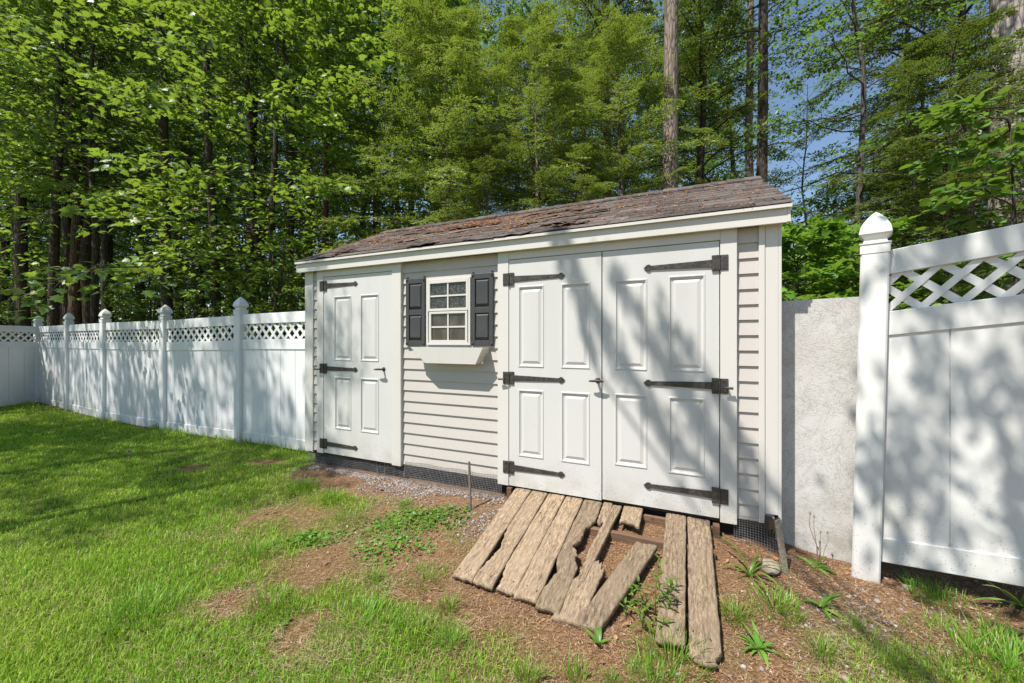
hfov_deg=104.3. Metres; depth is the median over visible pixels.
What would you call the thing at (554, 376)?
double door
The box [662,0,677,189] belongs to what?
tall tree
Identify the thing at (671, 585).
leafy weed
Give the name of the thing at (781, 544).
wooden stake
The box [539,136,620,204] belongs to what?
evergreen tree
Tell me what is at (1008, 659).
grass tuft
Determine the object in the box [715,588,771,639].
grass tuft
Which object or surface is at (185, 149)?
broadleaf tree
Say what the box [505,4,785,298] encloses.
evergreen tree
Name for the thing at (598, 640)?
weed
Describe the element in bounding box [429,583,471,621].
grass tuft
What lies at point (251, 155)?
broadleaf tree
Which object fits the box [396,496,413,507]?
grass tuft
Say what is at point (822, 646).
grass tuft
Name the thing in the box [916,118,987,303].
broadleaf tree
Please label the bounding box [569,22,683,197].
broadleaf tree
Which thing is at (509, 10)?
broadleaf tree
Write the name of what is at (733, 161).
broadleaf tree
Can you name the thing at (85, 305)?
broadleaf tree
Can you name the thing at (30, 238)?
broadleaf tree
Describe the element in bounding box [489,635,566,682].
grass tuft
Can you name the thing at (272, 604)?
grass tuft
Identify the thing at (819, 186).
slender tree
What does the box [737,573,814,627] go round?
grass tuft
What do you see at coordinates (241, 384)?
vinyl fence
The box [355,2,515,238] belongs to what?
broadleaf tree
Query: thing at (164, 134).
tall tree
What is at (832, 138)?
sky
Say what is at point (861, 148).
slender tree
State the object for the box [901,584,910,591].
stone
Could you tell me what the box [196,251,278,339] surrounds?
young tree
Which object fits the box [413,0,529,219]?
broadleaf tree
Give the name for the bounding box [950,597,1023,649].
grass tuft
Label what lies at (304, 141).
broadleaf tree
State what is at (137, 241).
young tree
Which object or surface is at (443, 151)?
broadleaf tree
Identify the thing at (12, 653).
grass
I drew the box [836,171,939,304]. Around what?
young tree
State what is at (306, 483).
grass tuft
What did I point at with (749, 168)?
tall tree
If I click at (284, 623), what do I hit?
weed
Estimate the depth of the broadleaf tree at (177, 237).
15.49 m
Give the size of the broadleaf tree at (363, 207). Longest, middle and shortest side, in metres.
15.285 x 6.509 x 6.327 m
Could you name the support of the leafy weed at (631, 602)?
on the ground at (298, 518)
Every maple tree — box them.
[0,0,267,341]
[1,0,449,338]
[169,0,531,338]
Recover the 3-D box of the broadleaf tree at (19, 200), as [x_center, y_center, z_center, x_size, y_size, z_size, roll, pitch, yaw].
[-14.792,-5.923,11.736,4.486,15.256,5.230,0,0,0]
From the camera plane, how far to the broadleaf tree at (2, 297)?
15.57 m
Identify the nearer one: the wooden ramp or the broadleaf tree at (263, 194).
the wooden ramp
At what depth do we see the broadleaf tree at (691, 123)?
15.87 m
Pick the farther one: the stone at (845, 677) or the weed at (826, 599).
the weed at (826, 599)
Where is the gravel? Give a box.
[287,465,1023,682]
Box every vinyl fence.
[0,297,308,451]
[851,212,1023,586]
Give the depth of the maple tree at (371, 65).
8.17 m
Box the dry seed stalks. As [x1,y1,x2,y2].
[809,512,828,562]
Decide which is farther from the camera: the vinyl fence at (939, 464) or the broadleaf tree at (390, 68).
the broadleaf tree at (390, 68)
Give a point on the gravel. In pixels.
(433, 490)
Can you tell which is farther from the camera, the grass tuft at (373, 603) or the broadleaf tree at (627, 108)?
the broadleaf tree at (627, 108)
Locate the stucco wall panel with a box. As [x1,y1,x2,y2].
[775,297,858,562]
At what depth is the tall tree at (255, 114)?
10.89 m
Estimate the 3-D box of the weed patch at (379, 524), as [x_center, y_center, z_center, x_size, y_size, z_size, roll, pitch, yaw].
[-0.962,1.406,3.011,0.625,0.103,0.399,0,0,0]
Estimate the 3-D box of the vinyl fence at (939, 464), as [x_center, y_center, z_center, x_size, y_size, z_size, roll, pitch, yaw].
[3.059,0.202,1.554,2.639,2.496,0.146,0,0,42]
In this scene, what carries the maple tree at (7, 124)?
on the ground at (298, 518)
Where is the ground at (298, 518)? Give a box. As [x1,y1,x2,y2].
[0,402,1023,682]
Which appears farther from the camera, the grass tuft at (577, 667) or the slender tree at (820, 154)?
the slender tree at (820, 154)
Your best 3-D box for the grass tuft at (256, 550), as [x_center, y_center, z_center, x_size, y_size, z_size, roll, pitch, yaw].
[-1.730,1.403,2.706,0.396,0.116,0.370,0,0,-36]
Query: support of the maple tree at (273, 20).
on the ground at (298, 518)
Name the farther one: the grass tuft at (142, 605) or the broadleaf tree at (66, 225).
the broadleaf tree at (66, 225)
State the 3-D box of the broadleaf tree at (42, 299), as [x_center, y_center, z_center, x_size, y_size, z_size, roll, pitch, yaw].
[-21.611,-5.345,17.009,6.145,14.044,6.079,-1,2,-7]
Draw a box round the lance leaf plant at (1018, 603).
[969,580,1023,608]
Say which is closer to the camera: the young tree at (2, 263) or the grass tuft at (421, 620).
the grass tuft at (421, 620)
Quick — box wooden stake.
[774,518,788,574]
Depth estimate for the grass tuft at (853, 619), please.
1.99 m
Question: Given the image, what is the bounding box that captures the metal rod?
[468,461,471,509]
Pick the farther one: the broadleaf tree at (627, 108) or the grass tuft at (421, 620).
the broadleaf tree at (627, 108)
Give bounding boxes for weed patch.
[279,528,344,549]
[343,512,424,543]
[348,532,437,568]
[373,504,448,534]
[409,503,475,531]
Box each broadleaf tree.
[0,0,82,185]
[0,0,126,341]
[0,0,138,335]
[0,0,142,341]
[0,0,158,341]
[0,0,175,341]
[0,0,177,341]
[0,37,100,339]
[0,44,148,321]
[0,75,61,340]
[4,0,202,341]
[36,6,226,341]
[64,0,262,340]
[94,8,267,341]
[114,0,317,340]
[153,0,338,336]
[170,0,372,337]
[180,3,321,329]
[227,0,387,338]
[242,46,382,307]
[250,0,389,250]
[285,1,429,304]
[297,1,450,234]
[350,0,464,226]
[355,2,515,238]
[403,53,513,218]
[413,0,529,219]
[467,0,583,210]
[472,16,575,213]
[512,5,654,207]
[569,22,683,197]
[613,22,743,194]
[632,28,745,185]
[678,0,799,185]
[876,156,953,300]
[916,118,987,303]
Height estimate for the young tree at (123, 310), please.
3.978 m
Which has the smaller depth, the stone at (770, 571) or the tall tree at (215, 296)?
the stone at (770, 571)
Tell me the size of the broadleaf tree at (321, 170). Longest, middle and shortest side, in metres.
15.384 x 6.669 x 6.221 m
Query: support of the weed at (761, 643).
on the ground at (298, 518)
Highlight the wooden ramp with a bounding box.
[453,486,721,669]
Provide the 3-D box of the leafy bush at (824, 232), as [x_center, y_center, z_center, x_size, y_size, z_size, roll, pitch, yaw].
[3.623,0.081,4.970,2.313,3.170,2.256,0,0,-23]
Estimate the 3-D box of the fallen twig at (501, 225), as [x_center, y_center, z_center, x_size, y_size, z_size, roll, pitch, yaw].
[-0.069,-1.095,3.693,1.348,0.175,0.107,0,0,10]
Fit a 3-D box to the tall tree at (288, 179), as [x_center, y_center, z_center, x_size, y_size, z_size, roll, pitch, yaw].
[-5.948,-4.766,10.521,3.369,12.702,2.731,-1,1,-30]
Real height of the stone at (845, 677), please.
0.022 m
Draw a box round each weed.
[266,616,293,634]
[584,625,611,646]
[618,585,649,615]
[629,554,682,630]
[737,619,784,668]
[793,554,837,576]
[801,591,849,622]
[896,569,921,591]
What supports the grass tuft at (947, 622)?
on the ground at (298, 518)
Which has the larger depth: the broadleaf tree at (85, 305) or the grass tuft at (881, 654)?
the broadleaf tree at (85, 305)
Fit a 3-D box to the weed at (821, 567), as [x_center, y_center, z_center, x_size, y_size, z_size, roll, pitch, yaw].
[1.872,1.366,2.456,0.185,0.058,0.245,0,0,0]
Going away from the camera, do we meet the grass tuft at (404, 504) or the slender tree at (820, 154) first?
the grass tuft at (404, 504)
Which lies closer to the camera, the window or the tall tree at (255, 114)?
the window
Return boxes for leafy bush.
[782,212,966,310]
[782,215,859,300]
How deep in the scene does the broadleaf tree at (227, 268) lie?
16.02 m
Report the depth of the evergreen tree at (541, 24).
6.92 m
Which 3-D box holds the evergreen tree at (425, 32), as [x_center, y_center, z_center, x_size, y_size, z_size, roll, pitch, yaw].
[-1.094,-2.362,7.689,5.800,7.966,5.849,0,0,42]
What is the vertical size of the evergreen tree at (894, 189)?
4.831 m
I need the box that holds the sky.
[4,0,988,338]
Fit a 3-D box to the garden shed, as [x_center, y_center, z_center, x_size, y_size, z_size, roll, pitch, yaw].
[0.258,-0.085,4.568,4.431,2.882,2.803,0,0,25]
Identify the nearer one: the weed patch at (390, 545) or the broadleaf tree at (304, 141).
the weed patch at (390, 545)
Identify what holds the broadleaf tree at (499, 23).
on the ground at (298, 518)
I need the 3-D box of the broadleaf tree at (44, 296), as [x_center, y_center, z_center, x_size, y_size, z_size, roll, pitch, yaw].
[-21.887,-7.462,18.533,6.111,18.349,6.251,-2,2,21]
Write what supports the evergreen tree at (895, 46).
on the ground at (298, 518)
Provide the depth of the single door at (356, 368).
3.96 m
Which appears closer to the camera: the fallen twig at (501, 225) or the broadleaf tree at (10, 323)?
the fallen twig at (501, 225)
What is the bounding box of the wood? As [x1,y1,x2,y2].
[0,0,986,341]
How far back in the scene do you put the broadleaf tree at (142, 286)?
17.73 m
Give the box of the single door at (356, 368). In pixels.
[314,271,391,462]
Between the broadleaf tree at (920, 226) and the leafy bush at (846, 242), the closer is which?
the leafy bush at (846, 242)
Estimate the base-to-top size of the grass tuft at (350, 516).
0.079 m
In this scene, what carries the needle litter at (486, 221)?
on the garden shed
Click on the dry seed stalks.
(815, 539)
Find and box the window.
[426,277,470,344]
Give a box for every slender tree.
[727,0,1023,299]
[768,65,862,290]
[804,165,862,282]
[806,0,988,304]
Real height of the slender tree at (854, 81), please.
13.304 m
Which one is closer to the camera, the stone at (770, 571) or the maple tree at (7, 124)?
the stone at (770, 571)
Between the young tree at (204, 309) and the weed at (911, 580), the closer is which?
the weed at (911, 580)
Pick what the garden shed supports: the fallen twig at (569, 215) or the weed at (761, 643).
the fallen twig at (569, 215)
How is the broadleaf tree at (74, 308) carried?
on the ground at (298, 518)
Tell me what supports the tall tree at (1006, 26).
on the ground at (298, 518)
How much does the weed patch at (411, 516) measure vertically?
0.127 m
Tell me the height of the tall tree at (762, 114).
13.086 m
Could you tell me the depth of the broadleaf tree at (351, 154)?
13.37 m
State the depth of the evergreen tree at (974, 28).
5.30 m
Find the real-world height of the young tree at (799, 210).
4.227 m
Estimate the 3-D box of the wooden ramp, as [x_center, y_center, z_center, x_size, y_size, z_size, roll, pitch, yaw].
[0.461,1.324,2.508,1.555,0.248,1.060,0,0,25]
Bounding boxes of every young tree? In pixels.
[0,260,31,338]
[99,274,152,341]
[103,237,197,341]
[152,239,232,341]
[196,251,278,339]
[221,230,307,338]
[260,230,329,338]
[782,204,818,300]
[787,183,889,286]
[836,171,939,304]
[846,85,1023,310]
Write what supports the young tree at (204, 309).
on the ground at (298, 518)
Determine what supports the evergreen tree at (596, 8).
on the ground at (298, 518)
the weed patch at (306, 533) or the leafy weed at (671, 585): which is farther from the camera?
the weed patch at (306, 533)
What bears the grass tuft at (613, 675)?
on the ground at (298, 518)
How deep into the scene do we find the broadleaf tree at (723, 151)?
17.80 m
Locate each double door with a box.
[498,252,603,499]
[603,241,732,517]
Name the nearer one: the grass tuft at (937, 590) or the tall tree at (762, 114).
the grass tuft at (937, 590)
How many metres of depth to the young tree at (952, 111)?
3.67 m
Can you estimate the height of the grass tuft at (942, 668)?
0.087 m
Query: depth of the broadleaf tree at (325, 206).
9.13 m
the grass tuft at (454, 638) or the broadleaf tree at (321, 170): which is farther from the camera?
the broadleaf tree at (321, 170)
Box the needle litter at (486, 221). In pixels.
[309,180,787,257]
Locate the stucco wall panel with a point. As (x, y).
(819, 360)
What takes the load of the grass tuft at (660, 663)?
on the ground at (298, 518)
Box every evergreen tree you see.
[305,0,533,253]
[418,0,628,212]
[428,133,545,220]
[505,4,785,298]
[508,0,703,200]
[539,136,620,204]
[624,0,805,288]
[774,0,988,309]
[782,0,1023,300]
[791,3,1023,305]
[828,143,988,310]
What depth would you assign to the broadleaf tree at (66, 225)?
12.52 m
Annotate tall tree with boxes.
[0,0,139,341]
[70,0,237,341]
[140,0,270,340]
[177,0,303,336]
[215,0,351,337]
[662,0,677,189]
[682,0,826,176]
[683,0,833,182]
[983,0,1023,293]
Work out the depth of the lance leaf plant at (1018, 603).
2.05 m
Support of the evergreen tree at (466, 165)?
on the ground at (298, 518)
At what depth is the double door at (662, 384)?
2.78 m
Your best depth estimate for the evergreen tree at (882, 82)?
10.99 m
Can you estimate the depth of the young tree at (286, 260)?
8.45 m
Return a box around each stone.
[759,558,780,574]
[839,674,849,681]
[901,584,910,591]
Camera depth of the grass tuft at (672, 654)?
1.82 m
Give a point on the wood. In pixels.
(660, 22)
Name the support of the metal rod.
on the ground at (298, 518)
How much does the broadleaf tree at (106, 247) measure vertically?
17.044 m
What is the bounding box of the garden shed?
[294,176,793,553]
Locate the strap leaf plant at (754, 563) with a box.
[719,536,797,598]
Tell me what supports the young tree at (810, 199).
on the ground at (298, 518)
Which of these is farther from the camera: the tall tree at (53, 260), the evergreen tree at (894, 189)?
the tall tree at (53, 260)
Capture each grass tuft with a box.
[82,575,201,637]
[228,532,287,565]
[233,579,305,628]
[286,472,322,492]
[310,589,404,657]
[316,485,357,504]
[334,503,380,528]
[351,559,394,588]
[386,602,451,651]
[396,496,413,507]
[396,560,452,592]
[419,614,474,655]
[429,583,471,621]
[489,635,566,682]
[549,640,619,682]
[591,658,628,682]
[617,609,727,682]
[617,635,697,682]
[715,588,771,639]
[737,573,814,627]
[786,621,865,670]
[830,606,872,634]
[855,635,936,679]
[870,629,1006,682]
[891,599,1023,682]
[895,569,981,612]
[916,610,1023,682]
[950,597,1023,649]
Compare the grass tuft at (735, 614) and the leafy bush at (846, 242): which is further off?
the leafy bush at (846, 242)
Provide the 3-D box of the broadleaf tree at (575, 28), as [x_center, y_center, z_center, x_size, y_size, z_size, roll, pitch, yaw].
[3.112,-5.685,15.814,6.240,14.416,6.308,0,-2,-5]
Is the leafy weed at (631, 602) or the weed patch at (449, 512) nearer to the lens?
the leafy weed at (631, 602)
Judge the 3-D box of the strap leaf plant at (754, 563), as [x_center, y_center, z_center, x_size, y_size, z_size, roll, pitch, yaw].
[1.403,1.289,2.292,0.306,0.152,0.508,0,0,-12]
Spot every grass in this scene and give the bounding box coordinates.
[0,399,1023,682]
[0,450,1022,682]
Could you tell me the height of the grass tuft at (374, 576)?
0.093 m
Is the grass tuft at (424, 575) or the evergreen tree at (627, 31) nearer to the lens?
the grass tuft at (424, 575)
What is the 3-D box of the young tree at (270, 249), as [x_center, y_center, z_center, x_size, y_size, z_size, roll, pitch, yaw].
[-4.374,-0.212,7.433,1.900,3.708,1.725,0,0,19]
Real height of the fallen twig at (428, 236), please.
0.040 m
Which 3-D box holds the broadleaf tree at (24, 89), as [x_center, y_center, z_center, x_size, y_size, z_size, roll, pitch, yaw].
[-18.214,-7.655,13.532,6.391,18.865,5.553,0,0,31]
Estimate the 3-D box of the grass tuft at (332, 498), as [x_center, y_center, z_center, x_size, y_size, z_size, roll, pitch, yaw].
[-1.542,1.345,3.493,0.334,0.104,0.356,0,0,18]
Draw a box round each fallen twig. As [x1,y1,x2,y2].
[403,233,459,241]
[440,211,577,235]
[536,209,610,224]
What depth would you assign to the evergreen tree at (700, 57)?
9.94 m

